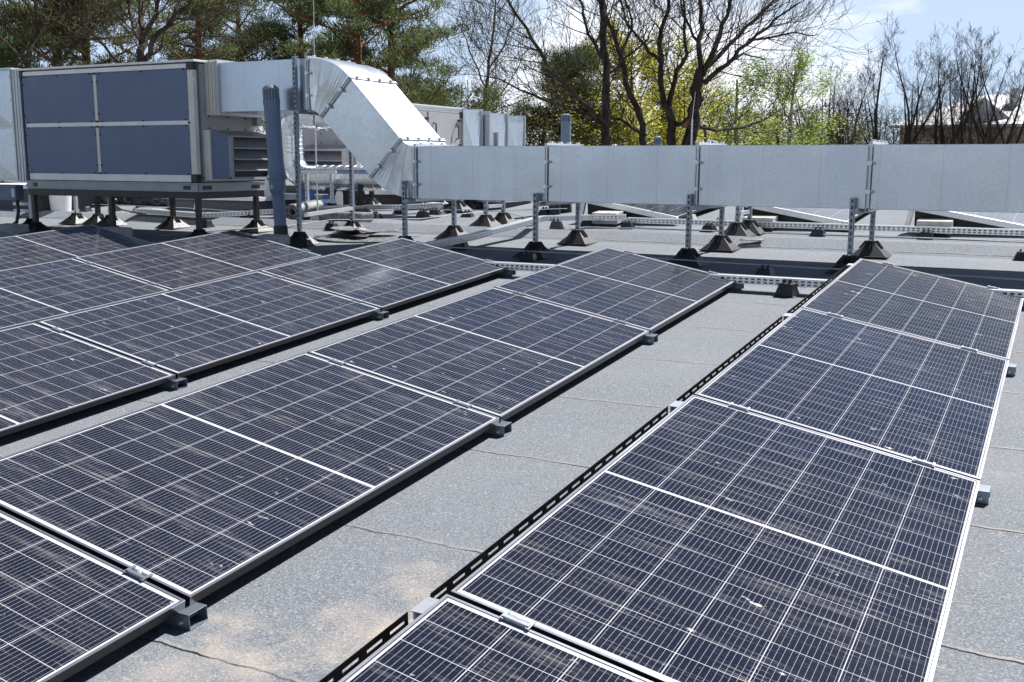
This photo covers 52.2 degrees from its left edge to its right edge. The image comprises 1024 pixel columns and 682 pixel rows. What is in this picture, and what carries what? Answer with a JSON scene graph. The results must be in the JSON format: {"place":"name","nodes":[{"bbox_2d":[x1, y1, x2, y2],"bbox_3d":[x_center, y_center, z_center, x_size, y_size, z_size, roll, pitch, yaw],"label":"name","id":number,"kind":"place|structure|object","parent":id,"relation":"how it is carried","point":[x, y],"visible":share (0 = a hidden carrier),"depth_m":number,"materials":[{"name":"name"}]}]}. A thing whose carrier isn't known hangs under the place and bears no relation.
{"place":"outdoors","nodes":[
{"label":"outdoors","id":0,"kind":"place"},
{"bbox_2d":[0,179,1023,681],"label":"roof","id":1,"kind":"structure","parent":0,"point":[320,603],"depth_m":4.36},
{"bbox_2d":[0,184,23,222],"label":"stand","id":2,"kind":"object","parent":1,"relation":"on","point":[12,192],"visible":0.89,"depth_m":13.63,"materials":[{"name":"metal"}]},
{"bbox_2d":[0,183,93,208],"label":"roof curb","id":3,"kind":"structure","parent":1,"relation":"on","point":[82,201],"depth_m":16.35,"materials":[{"name":"metal"}]},
{"bbox_2d":[51,327,187,389],"bbox_3d":[-2.377,0.080,6.027,1.244,0.270,0.092,5,15,27],"label":"mounting frame","id":4,"kind":"object","parent":1,"relation":"on","point":[178,383],"visible":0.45,"depth_m":5.80,"materials":[{"name":"metal"}]},
{"bbox_2d":[37,271,380,378],"bbox_3d":[-1.893,-0.161,6.862,1.134,0.032,1.961,17,20,24],"label":"solar panel","id":5,"kind":"object","parent":4,"relation":"on","point":[185,331],"visible":0.94,"depth_m":6.68,"materials":[{"name":"glass"}]},
{"bbox_2d":[84,261,157,284],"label":"mounting frame","id":6,"kind":"object","parent":1,"relation":"on","point":[151,282],"visible":0.16,"depth_m":8.54,"materials":[{"name":"metal"}]},
{"bbox_2d":[74,230,322,290],"bbox_3d":[-2.795,-0.758,9.543,1.134,0.032,1.961,17,20,24],"label":"solar panel","id":7,"kind":"object","parent":6,"relation":"on","point":[182,263],"visible":0.78,"depth_m":9.42,"materials":[{"name":"glass"}]},
{"bbox_2d":[19,188,273,237],"bbox_3d":[-4.596,-1.606,13.050,3.114,0.568,1.314,5,11,27],"label":"steel stand","id":8,"kind":"object","parent":1,"relation":"on","point":[173,221],"visible":0.81,"depth_m":12.75,"materials":[{"name":"metal"}]},
{"bbox_2d":[0,59,282,191],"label":"air handling unit","id":9,"kind":"object","parent":8,"relation":"on","point":[144,126],"visible":0.96,"depth_m":12.37,"materials":[{"name":"blue metal"}]},
{"bbox_2d":[123,565,207,629],"bbox_3d":[-1.493,0.669,3.382,1.244,0.270,0.092,5,15,27],"label":"mounting frame","id":10,"kind":"object","parent":1,"relation":"on","point":[192,616],"visible":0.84,"depth_m":3.14,"materials":[{"name":"metal"}]},
{"bbox_2d":[0,352,499,605],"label":"solar panel","id":11,"kind":"object","parent":10,"relation":"on","point":[192,497],"visible":0.98,"depth_m":3.96,"materials":[{"name":"glass"}]},
{"bbox_2d":[162,180,321,210],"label":"roof curb","id":12,"kind":"structure","parent":1,"relation":"on","point":[240,203],"depth_m":15.41,"materials":[{"name":"grey metal"}]},
{"bbox_2d":[240,209,253,217],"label":"support block","id":13,"kind":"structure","parent":1,"relation":"on","point":[247,216],"depth_m":14.02,"materials":[{"name":"black plastic"}]},
{"bbox_2d":[134,208,272,217],"bbox_3d":[-4.178,-1.742,14.140,2.262,0.119,0.587,2,10,10],"label":"cable tray","id":14,"kind":"object","parent":13,"relation":"on","point":[192,214],"visible":0.83,"depth_m":14.05,"materials":[{"name":"metal"}]},
{"bbox_2d":[262,85,288,234],"bbox_3d":[-2.568,-1.898,11.404,0.257,1.754,0.230,5,11,27],"label":"vent pipe","id":15,"kind":"object","parent":1,"relation":"on","point":[277,178],"visible":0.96,"depth_m":11.32,"materials":[{"name":"grey metal"}]},
{"bbox_2d":[288,56,320,245],"bbox_3d":[-2.341,-2.062,11.391,0.339,2.025,0.339,5,11,27],"label":"strut post","id":16,"kind":"object","parent":1,"relation":"on","point":[297,235],"visible":0.95,"depth_m":11.40,"materials":[{"name":"metal"}]},
{"bbox_2d":[285,200,323,219],"bbox_3d":[-2.739,-1.733,13.822,0.216,0.250,0.675,4,10,20],"label":"membrane roll","id":17,"kind":"object","parent":1,"relation":"on","point":[307,206],"visible":0.7,"depth_m":13.65,"materials":[{"name":"plastic"}]},
{"bbox_2d":[301,170,336,218],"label":"duct frame","id":18,"kind":"object","parent":1,"relation":"on","point":[330,201],"visible":0.45,"depth_m":14.07,"materials":[{"name":"metal"}]},
{"bbox_2d":[273,274,388,319],"bbox_3d":[-1.457,-0.340,7.730,1.244,0.270,0.092,5,15,27],"label":"mounting frame","id":19,"kind":"object","parent":1,"relation":"on","point":[382,315],"visible":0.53,"depth_m":7.50,"materials":[{"name":"metal"}]},
{"bbox_2d":[259,238,508,311],"bbox_3d":[-0.974,-0.581,8.565,1.134,0.032,1.961,17,20,24],"label":"solar panel","id":20,"kind":"object","parent":19,"relation":"on","point":[387,275],"visible":0.94,"depth_m":8.41,"materials":[{"name":"glass"}]},
{"bbox_2d":[316,211,373,221],"bbox_3d":[-2.148,-1.579,13.306,0.767,0.130,0.300,5,11,27],"label":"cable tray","id":21,"kind":"object","parent":1,"relation":"on","point":[346,215],"visible":0.59,"depth_m":13.15,"materials":[{"name":"metal"}]},
{"bbox_2d":[335,151,367,232],"bbox_3d":[-1.899,-1.967,12.363,0.339,1.376,0.339,5,11,27],"label":"strut post","id":22,"kind":"object","parent":1,"relation":"on","point":[352,222],"visible":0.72,"depth_m":12.39,"materials":[{"name":"metal"}]},
{"bbox_2d":[319,612,407,681],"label":"wind deflector","id":23,"kind":"object","parent":1,"relation":"attached to","point":[336,674],"visible":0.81,"depth_m":2.51,"materials":[{"name":"black paint"}]},
{"bbox_2d":[313,234,420,242],"bbox_3d":[-1.698,-1.171,11.904,1.270,0.054,0.695,5,11,27],"label":"membrane offcut","id":24,"kind":"object","parent":1,"relation":"on","point":[376,238],"visible":0.69,"depth_m":11.82,"materials":[{"name":"grey"}]},
{"bbox_2d":[303,103,482,165],"bbox_3d":[-1.901,-3.255,17.294,1.190,1.300,3.973,5,11,27],"label":"air handling unit","id":25,"kind":"object","parent":1,"relation":"on","point":[460,126],"visible":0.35,"depth_m":17.34,"materials":[{"name":"silver metal"}]},
{"bbox_2d":[356,183,430,212],"bbox_3d":[-1.825,-2.013,14.681,1.079,0.427,1.149,5,11,27],"label":"steel stand","id":26,"kind":"object","parent":1,"relation":"on","point":[371,200],"visible":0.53,"depth_m":14.73,"materials":[{"name":"metal"}]},
{"bbox_2d":[281,114,417,191],"bbox_3d":[-2.000,-2.687,14.420,2.921,1.222,0.466,5,11,27],"label":"spiral duct","id":27,"kind":"object","parent":26,"relation":"on","point":[341,178],"visible":0.41,"depth_m":14.63,"materials":[{"name":"metal"}]},
{"bbox_2d":[329,358,511,435],"bbox_3d":[-0.574,0.250,5.085,1.244,0.270,0.092,5,15,27],"label":"mounting frame","id":28,"kind":"object","parent":1,"relation":"on","point":[503,428],"visible":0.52,"depth_m":4.85,"materials":[{"name":"metal"}]},
{"bbox_2d":[307,287,649,422],"bbox_3d":[-0.092,0.009,5.921,1.134,0.034,1.961,17,20,24],"label":"solar panel","id":29,"kind":"object","parent":28,"relation":"on","point":[503,355],"visible":0.91,"depth_m":5.72,"materials":[{"name":"glass"}]},
{"bbox_2d":[433,200,467,238],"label":"strut post","id":30,"kind":"object","parent":1,"relation":"on","point":[453,229],"visible":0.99,"depth_m":11.68,"materials":[{"name":"metal"}]},
{"bbox_2d":[451,238,469,249],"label":"support block","id":31,"kind":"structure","parent":1,"relation":"on","point":[465,245],"depth_m":10.83,"materials":[{"name":"black plastic"}]},
{"bbox_2d":[424,214,625,246],"bbox_3d":[0.000,-1.195,11.316,3.249,0.278,0.555,-9,13,-42],"label":"cable tray","id":32,"kind":"object","parent":31,"relation":"on","point":[485,233],"visible":0.87,"depth_m":11.39,"materials":[{"name":"silver metal"}]},
{"bbox_2d":[410,597,536,629],"bbox_3d":[0.309,0.836,2.453,1.244,0.269,0.092,5,15,27],"label":"mounting frame","id":33,"kind":"object","parent":1,"relation":"on","point":[424,605],"visible":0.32,"depth_m":2.67,"materials":[{"name":"metal"}]},
{"bbox_2d":[450,395,979,681],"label":"solar panel","id":34,"kind":"object","parent":33,"relation":"on","point":[693,538],"visible":0.91,"depth_m":3.04,"materials":[{"name":"glass"}]},
{"bbox_2d":[483,111,525,145],"bbox_3d":[-0.461,-3.603,19.603,1.050,1.320,1.420,5,11,27],"label":"galvanised plenum","id":35,"kind":"object","parent":1,"relation":"on","point":[502,129],"visible":0.23,"depth_m":19.21,"materials":[{"name":"metal"}]},
{"bbox_2d":[512,193,556,258],"bbox_3d":[0.230,-1.132,10.185,0.339,0.619,0.339,5,11,27],"label":"strut post","id":36,"kind":"object","parent":1,"relation":"on","point":[535,244],"visible":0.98,"depth_m":10.16,"materials":[{"name":"metal"}]},
{"bbox_2d":[430,406,667,598],"bbox_3d":[0.202,0.586,3.604,0.205,0.241,1.870,5,15,27],"label":"wind deflector","id":37,"kind":"object","parent":1,"relation":"attached to","point":[449,585],"visible":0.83,"depth_m":3.32,"materials":[{"name":"black paint"}]},
{"bbox_2d":[560,114,571,212],"bbox_3d":[0.709,-2.345,13.843,0.198,1.308,0.195,5,11,27],"label":"vent pipe","id":38,"kind":"object","parent":1,"relation":"on","point":[565,128],"visible":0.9,"depth_m":13.72,"materials":[{"name":"grey metal"}]},
{"bbox_2d":[557,203,597,244],"bbox_3d":[0.696,-1.252,11.021,0.339,0.450,0.339,5,11,27],"label":"strut post","id":39,"kind":"object","parent":1,"relation":"on","point":[576,236],"visible":0.99,"depth_m":10.98,"materials":[{"name":"metal"}]},
{"bbox_2d":[513,291,657,343],"bbox_3d":[0.345,-0.170,6.788,1.244,0.270,0.092,5,15,27],"label":"mounting frame","id":40,"kind":"object","parent":1,"relation":"on","point":[651,339],"visible":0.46,"depth_m":6.55,"materials":[{"name":"metal"}]},
{"bbox_2d":[494,247,736,333],"bbox_3d":[0.827,-0.411,7.624,1.134,0.035,1.961,17,20,24],"label":"solar panel","id":41,"kind":"object","parent":40,"relation":"on","point":[651,295],"visible":0.91,"depth_m":7.46,"materials":[{"name":"glass"}]},
{"bbox_2d":[581,203,678,222],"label":"mounting frame","id":42,"kind":"object","parent":1,"relation":"on","point":[628,211],"visible":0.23,"depth_m":12.48,"materials":[{"name":"metal"}]},
{"bbox_2d":[616,203,705,218],"bbox_3d":[1.892,-1.800,13.336,1.134,0.032,1.961,17,20,24],"label":"solar panel","id":43,"kind":"object","parent":42,"relation":"on","point":[679,211],"visible":0.25,"depth_m":12.64,"materials":[{"name":"glass"}]},
{"bbox_2d":[668,194,710,266],"bbox_3d":[1.602,-1.012,9.474,0.339,0.634,0.339,5,11,27],"label":"strut post","id":44,"kind":"object","parent":1,"relation":"on","point":[687,252],"visible":1,"depth_m":9.45,"materials":[{"name":"metal"}]},
{"bbox_2d":[364,243,1023,280],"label":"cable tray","id":45,"kind":"object","parent":1,"relation":"on","point":[725,262],"visible":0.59,"depth_m":8.96,"materials":[{"name":"metal"}]},
{"bbox_2d":[699,207,741,251],"bbox_3d":[2.069,-1.125,10.312,0.339,0.450,0.339,5,11,27],"label":"strut post","id":46,"kind":"object","parent":1,"relation":"on","point":[721,241],"visible":0.99,"depth_m":10.27,"materials":[{"name":"metal"}]},
{"bbox_2d":[690,205,725,209],"bbox_3d":[1.872,-1.273,9.859,0.041,0.038,1.070,5,11,27],"label":"cross bar","id":47,"kind":"object","parent":46,"relation":"attached to","point":[698,207],"visible":0.71,"depth_m":9.58,"materials":[{"name":"metal"}]},
{"bbox_2d":[204,55,1023,212],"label":"air duct","id":48,"kind":"object","parent":47,"relation":"on","point":[382,129],"visible":0.98,"depth_m":9.81,"materials":[{"name":"metal"}]},
{"bbox_2d":[676,316,781,401],"bbox_3d":[1.121,0.166,5.307,0.205,0.241,1.870,5,15,27],"label":"cable tray","id":49,"kind":"object","parent":1,"relation":"attached to","point":[703,380],"visible":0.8,"depth_m":5.12,"materials":[{"name":"black paint"}]},
{"bbox_2d":[724,206,756,236],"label":"strut post","id":50,"kind":"object","parent":1,"relation":"on","point":[737,227],"visible":0.95,"depth_m":10.94,"materials":[{"name":"metal"}]},
{"bbox_2d":[486,261,1023,297],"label":"cable tray","id":51,"kind":"object","parent":1,"relation":"on","point":[751,279],"visible":0.28,"depth_m":8.12,"materials":[{"name":"silver metal"}]},
{"bbox_2d":[734,206,848,223],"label":"mounting frame","id":52,"kind":"object","parent":1,"relation":"on","point":[785,215],"visible":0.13,"depth_m":11.59,"materials":[{"name":"silver metal"}]},
{"bbox_2d":[778,207,861,220],"bbox_3d":[3.600,-1.641,12.453,1.134,0.032,1.961,17,20,24],"label":"solar panel","id":53,"kind":"object","parent":52,"relation":"on","point":[838,214],"visible":0.22,"depth_m":11.78,"materials":[{"name":"glass"}]},
{"bbox_2d":[584,226,1023,241],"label":"cable tray","id":54,"kind":"object","parent":1,"relation":"on","point":[824,234],"visible":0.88,"depth_m":10.88,"materials":[{"name":"metal"}]},
{"bbox_2d":[626,217,1023,235],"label":"cable tray","id":55,"kind":"object","parent":1,"relation":"on","point":[933,229],"visible":0.84,"depth_m":10.99,"materials":[{"name":"silver metal"}]},
{"bbox_2d":[669,401,990,503],"bbox_3d":[1.228,0.416,4.155,1.244,0.270,0.092,5,15,27],"label":"mounting frame","id":56,"kind":"object","parent":1,"relation":"on","point":[983,495],"visible":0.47,"depth_m":3.96,"materials":[{"name":"metal"}]},
{"bbox_2d":[694,307,1008,480],"bbox_3d":[1.712,0.176,4.991,1.134,0.032,1.961,17,20,24],"label":"solar panel","id":57,"kind":"object","parent":56,"relation":"on","point":[906,396],"visible":0.84,"depth_m":4.77,"materials":[{"name":"glass"}]},
{"bbox_2d":[825,198,859,273],"bbox_3d":[2.864,-0.892,8.822,0.339,0.629,0.339,5,11,27],"label":"strut post","id":58,"kind":"object","parent":1,"relation":"on","point":[845,260],"visible":0.76,"depth_m":8.80,"materials":[{"name":"metal"}]},
{"bbox_2d":[853,211,891,258],"bbox_3d":[3.330,-1.008,9.660,0.339,0.450,0.339,5,11,27],"label":"strut post","id":59,"kind":"object","parent":1,"relation":"on","point":[871,247],"visible":0.93,"depth_m":9.62,"materials":[{"name":"metal"}]},
{"bbox_2d":[783,312,1016,375],"bbox_3d":[2.147,-0.003,5.858,1.244,0.270,0.092,5,15,27],"label":"mounting frame","id":60,"kind":"object","parent":1,"relation":"on","point":[1011,369],"visible":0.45,"depth_m":5.66,"materials":[{"name":"metal"}]},
{"bbox_2d":[801,258,1023,359],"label":"solar panel","id":61,"kind":"object","parent":60,"relation":"on","point":[960,314],"visible":0.84,"depth_m":6.52,"materials":[{"name":"glass"}]},
{"bbox_2d":[905,210,1023,228],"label":"mounting frame","id":62,"kind":"object","parent":1,"relation":"on","point":[966,220],"visible":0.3,"depth_m":10.78,"materials":[{"name":"silver metal"}]},
{"bbox_2d":[954,211,1023,223],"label":"solar panel","id":63,"kind":"object","parent":62,"relation":"on","point":[1018,218],"visible":0.1,"depth_m":10.95,"materials":[{"name":"glass"}]},
{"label":"mounting frame","id":64,"kind":"object","parent":1,"relation":"on","visible":0},
{"bbox_2d":[338,594,652,681],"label":"solar panel","id":65,"kind":"object","parent":64,"relation":"on","point":[447,638],"visible":1,"depth_m":2.44,"materials":[{"name":"glass"}]},
{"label":"mounting frame","id":66,"kind":"object","parent":1,"relation":"on","visible":0},
{"bbox_2d":[0,510,184,681],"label":"solar panel","id":67,"kind":"object","parent":66,"relation":"on","point":[67,610],"visible":1,"depth_m":3.03,"materials":[{"name":"glass"}]},
{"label":"mounting frame","id":68,"kind":"object","parent":1,"relation":"on","visible":0},
{"bbox_2d":[0,322,175,437],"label":"solar panel","id":69,"kind":"object","parent":68,"relation":"on","point":[47,374],"visible":1,"depth_m":5.57,"materials":[{"name":"glass"}]},
{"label":"mounting frame","id":70,"kind":"object","parent":1,"relation":"on","visible":0},
{"bbox_2d":[0,258,169,329],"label":"solar panel","id":71,"kind":"object","parent":70,"relation":"on","point":[35,293],"visible":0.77,"depth_m":8.12,"materials":[{"name":"glass"}]},
{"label":"mounting frame","id":72,"kind":"object","parent":1,"relation":"on","visible":0},
{"bbox_2d":[0,224,153,269],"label":"solar panel","id":73,"kind":"object","parent":72,"relation":"on","point":[38,247],"visible":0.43,"depth_m":10.57,"materials":[{"name":"glass"}]},
{"bbox_2d":[0,0,1023,144],"label":"sky","id":74,"kind":"structure","parent":0,"point":[916,19],"materials":[{"name":"blue"}]},
{"bbox_2d":[18,47,1023,145],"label":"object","id":75,"kind":"object","parent":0,"point":[822,99],"depth_m":58.93,"materials":[{"name":"green plant"}]},
{"bbox_2d":[888,88,1023,143],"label":"house","id":76,"kind":"structure","parent":0,"point":[996,109],"depth_m":64.88,"materials":[{"name":"paint"}]},
{"bbox_3d":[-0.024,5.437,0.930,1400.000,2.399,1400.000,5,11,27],"label":"ground","id":77,"kind":"structure","parent":0,"visible":0},
{"bbox_2d":[0,0,176,68],"bbox_3d":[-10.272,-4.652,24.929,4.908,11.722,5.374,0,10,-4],"label":"pine tree","id":78,"kind":"object","parent":77,"relation":"on","point":[44,47],"visible":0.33,"depth_m":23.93,"materials":[{"name":"green plant"}]},
{"bbox_2d":[0,0,190,68],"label":"pine tree","id":79,"kind":"object","parent":77,"relation":"on","point":[109,60],"visible":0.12,"depth_m":25.53,"materials":[{"name":"green plant"}]},
{"bbox_2d":[41,0,355,64],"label":"pine tree","id":80,"kind":"object","parent":77,"relation":"on","point":[140,56],"visible":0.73,"depth_m":20.91,"materials":[{"name":"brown plant"}]},
{"bbox_2d":[134,0,281,120],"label":"pine tree","id":81,"kind":"object","parent":77,"relation":"on","point":[185,45],"visible":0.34,"depth_m":28.41,"materials":[{"name":"green plant"}]},
{"bbox_2d":[162,0,305,124],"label":"pine tree","id":82,"kind":"object","parent":77,"relation":"on","point":[245,24],"visible":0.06,"depth_m":30.56,"materials":[{"name":"green plant"}]},
{"bbox_2d":[237,0,379,146],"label":"pine tree","id":83,"kind":"object","parent":77,"relation":"on","point":[283,36],"visible":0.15,"depth_m":29.43,"materials":[{"name":"green plant"}]},
{"bbox_2d":[257,0,455,135],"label":"pine tree","id":84,"kind":"object","parent":77,"relation":"on","point":[358,34],"visible":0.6,"depth_m":23.86,"materials":[{"name":"green plant"}]},
{"bbox_2d":[293,0,510,112],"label":"pine tree","id":85,"kind":"object","parent":77,"relation":"on","point":[438,89],"visible":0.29,"depth_m":25.35,"materials":[{"name":"green plant"}]},
{"bbox_2d":[432,0,583,112],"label":"bare tree","id":86,"kind":"object","parent":77,"relation":"on","point":[493,40],"visible":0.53,"depth_m":27.00,"materials":[{"name":"brown plant"}]},
{"bbox_2d":[31,66,1023,145],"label":"distant wood brush","id":87,"kind":"object","parent":77,"relation":"on","point":[712,116],"visible":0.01,"depth_m":59.17,"materials":[{"name":"plant"}]},
{"bbox_2d":[494,75,598,145],"bbox_3d":[0.608,-3.453,29.188,5.669,8.026,4.334,5,11,27],"label":"leafing tree","id":88,"kind":"object","parent":77,"relation":"on","point":[544,128],"visible":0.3,"depth_m":28.95,"materials":[{"name":"green plant"}]},
{"bbox_2d":[416,0,692,145],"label":"bare tree","id":89,"kind":"object","parent":77,"relation":"on","point":[603,50],"visible":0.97,"depth_m":21.90,"materials":[{"name":"brown plant"}]},
{"bbox_2d":[503,36,629,145],"bbox_3d":[2.213,-4.874,33.495,4.299,9.378,3.926,4,11,23],"label":"pine tree","id":90,"kind":"object","parent":77,"relation":"on","point":[547,86],"visible":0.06,"depth_m":32.26,"materials":[{"name":"green plant"}]},
{"bbox_2d":[509,44,637,145],"bbox_3d":[1.419,-4.299,31.238,4.197,8.997,3.819,9,13,41],"label":"pine tree","id":91,"kind":"object","parent":77,"relation":"on","point":[561,60],"visible":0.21,"depth_m":30.80,"materials":[{"name":"green plant"}]},
{"bbox_2d":[535,0,692,145],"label":"bare tree","id":92,"kind":"object","parent":77,"relation":"on","point":[642,130],"visible":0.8,"depth_m":22.39,"materials":[{"name":"brown plant"}]},
{"bbox_2d":[549,8,728,145],"bbox_3d":[3.815,-4.866,31.267,6.635,10.134,6.258,5,11,27],"label":"leafing tree","id":93,"kind":"object","parent":77,"relation":"on","point":[631,113],"visible":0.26,"depth_m":30.58,"materials":[{"name":"green plant"}]},
{"bbox_2d":[593,0,761,144],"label":"bare tree","id":94,"kind":"object","parent":77,"relation":"on","point":[672,122],"visible":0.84,"depth_m":22.97,"materials":[{"name":"brown plant"}]},
{"bbox_2d":[614,33,755,144],"bbox_3d":[5.551,-4.963,33.394,4.802,9.621,6.294,1,10,3],"label":"leafing tree","id":95,"kind":"object","parent":77,"relation":"on","point":[690,71],"visible":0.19,"depth_m":32.84,"materials":[{"name":"green plant"}]},
{"bbox_2d":[681,52,819,144],"bbox_3d":[7.929,-5.286,36.307,5.724,9.295,4.458,3,10,18],"label":"leafing tree","id":96,"kind":"object","parent":77,"relation":"on","point":[735,111],"visible":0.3,"depth_m":35.63,"materials":[{"name":"green plant"}]},
{"bbox_2d":[642,0,905,144],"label":"bare tree","id":97,"kind":"object","parent":77,"relation":"on","point":[686,140],"visible":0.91,"depth_m":23.90,"materials":[{"name":"brown plant"}]},
{"bbox_2d":[717,101,838,144],"bbox_3d":[8.485,-3.917,33.822,4.567,7.449,4.524,-2,10,-11],"label":"leafing tree","id":98,"kind":"object","parent":77,"relation":"on","point":[775,132],"visible":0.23,"depth_m":33.05,"materials":[{"name":"green plant"}]},
{"bbox_2d":[729,38,851,144],"bbox_3d":[9.311,-5.808,37.574,4.957,9.914,5.603,-8,13,-41],"label":"leafing tree","id":99,"kind":"object","parent":77,"relation":"on","point":[793,100],"visible":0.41,"depth_m":36.92,"materials":[{"name":"green plant"}]},
{"bbox_2d":[772,52,866,144],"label":"bare tree","id":100,"kind":"object","parent":77,"relation":"on","point":[834,87],"visible":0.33,"depth_m":42.21,"materials":[{"name":"brown plant"}]},
{"bbox_2d":[774,44,899,144],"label":"bare tree","id":101,"kind":"object","parent":77,"relation":"on","point":[853,141],"visible":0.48,"depth_m":40.43,"materials":[{"name":"green plant"}]},
{"bbox_2d":[813,105,871,144],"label":"leafing tree","id":102,"kind":"object","parent":77,"relation":"on","point":[843,133],"visible":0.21,"depth_m":37.81,"materials":[{"name":"green plant"}]},
{"bbox_2d":[840,56,930,144],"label":"bare tree","id":103,"kind":"object","parent":77,"relation":"on","point":[871,137],"visible":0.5,"depth_m":43.82,"materials":[{"name":"brown plant"}]},
{"bbox_2d":[848,12,966,143],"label":"bare tree","id":104,"kind":"object","parent":77,"relation":"on","point":[877,124],"visible":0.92,"depth_m":40.21,"materials":[{"name":"brown plant"}]},
{"bbox_2d":[877,18,1001,143],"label":"bare tree","id":105,"kind":"object","parent":77,"relation":"on","point":[906,104],"visible":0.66,"depth_m":41.06,"materials":[{"name":"brown plant"}]},
{"bbox_2d":[913,28,1002,143],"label":"bare tree","id":106,"kind":"object","parent":77,"relation":"on","point":[935,138],"visible":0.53,"depth_m":41.52,"materials":[{"name":"brown plant"}]},
{"bbox_2d":[923,22,1023,143],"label":"bare tree","id":107,"kind":"object","parent":77,"relation":"on","point":[978,107],"visible":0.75,"depth_m":40.55,"materials":[{"name":"brown plant"}]},
{"bbox_2d":[924,21,1023,143],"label":"bare tree","id":108,"kind":"object","parent":77,"relation":"on","point":[978,129],"visible":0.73,"depth_m":40.56,"materials":[{"name":"brown plant"}]},
{"bbox_2d":[925,21,1023,143],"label":"bare tree","id":109,"kind":"object","parent":77,"relation":"on","point":[970,119],"visible":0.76,"depth_m":38.67,"materials":[{"name":"brown plant"}]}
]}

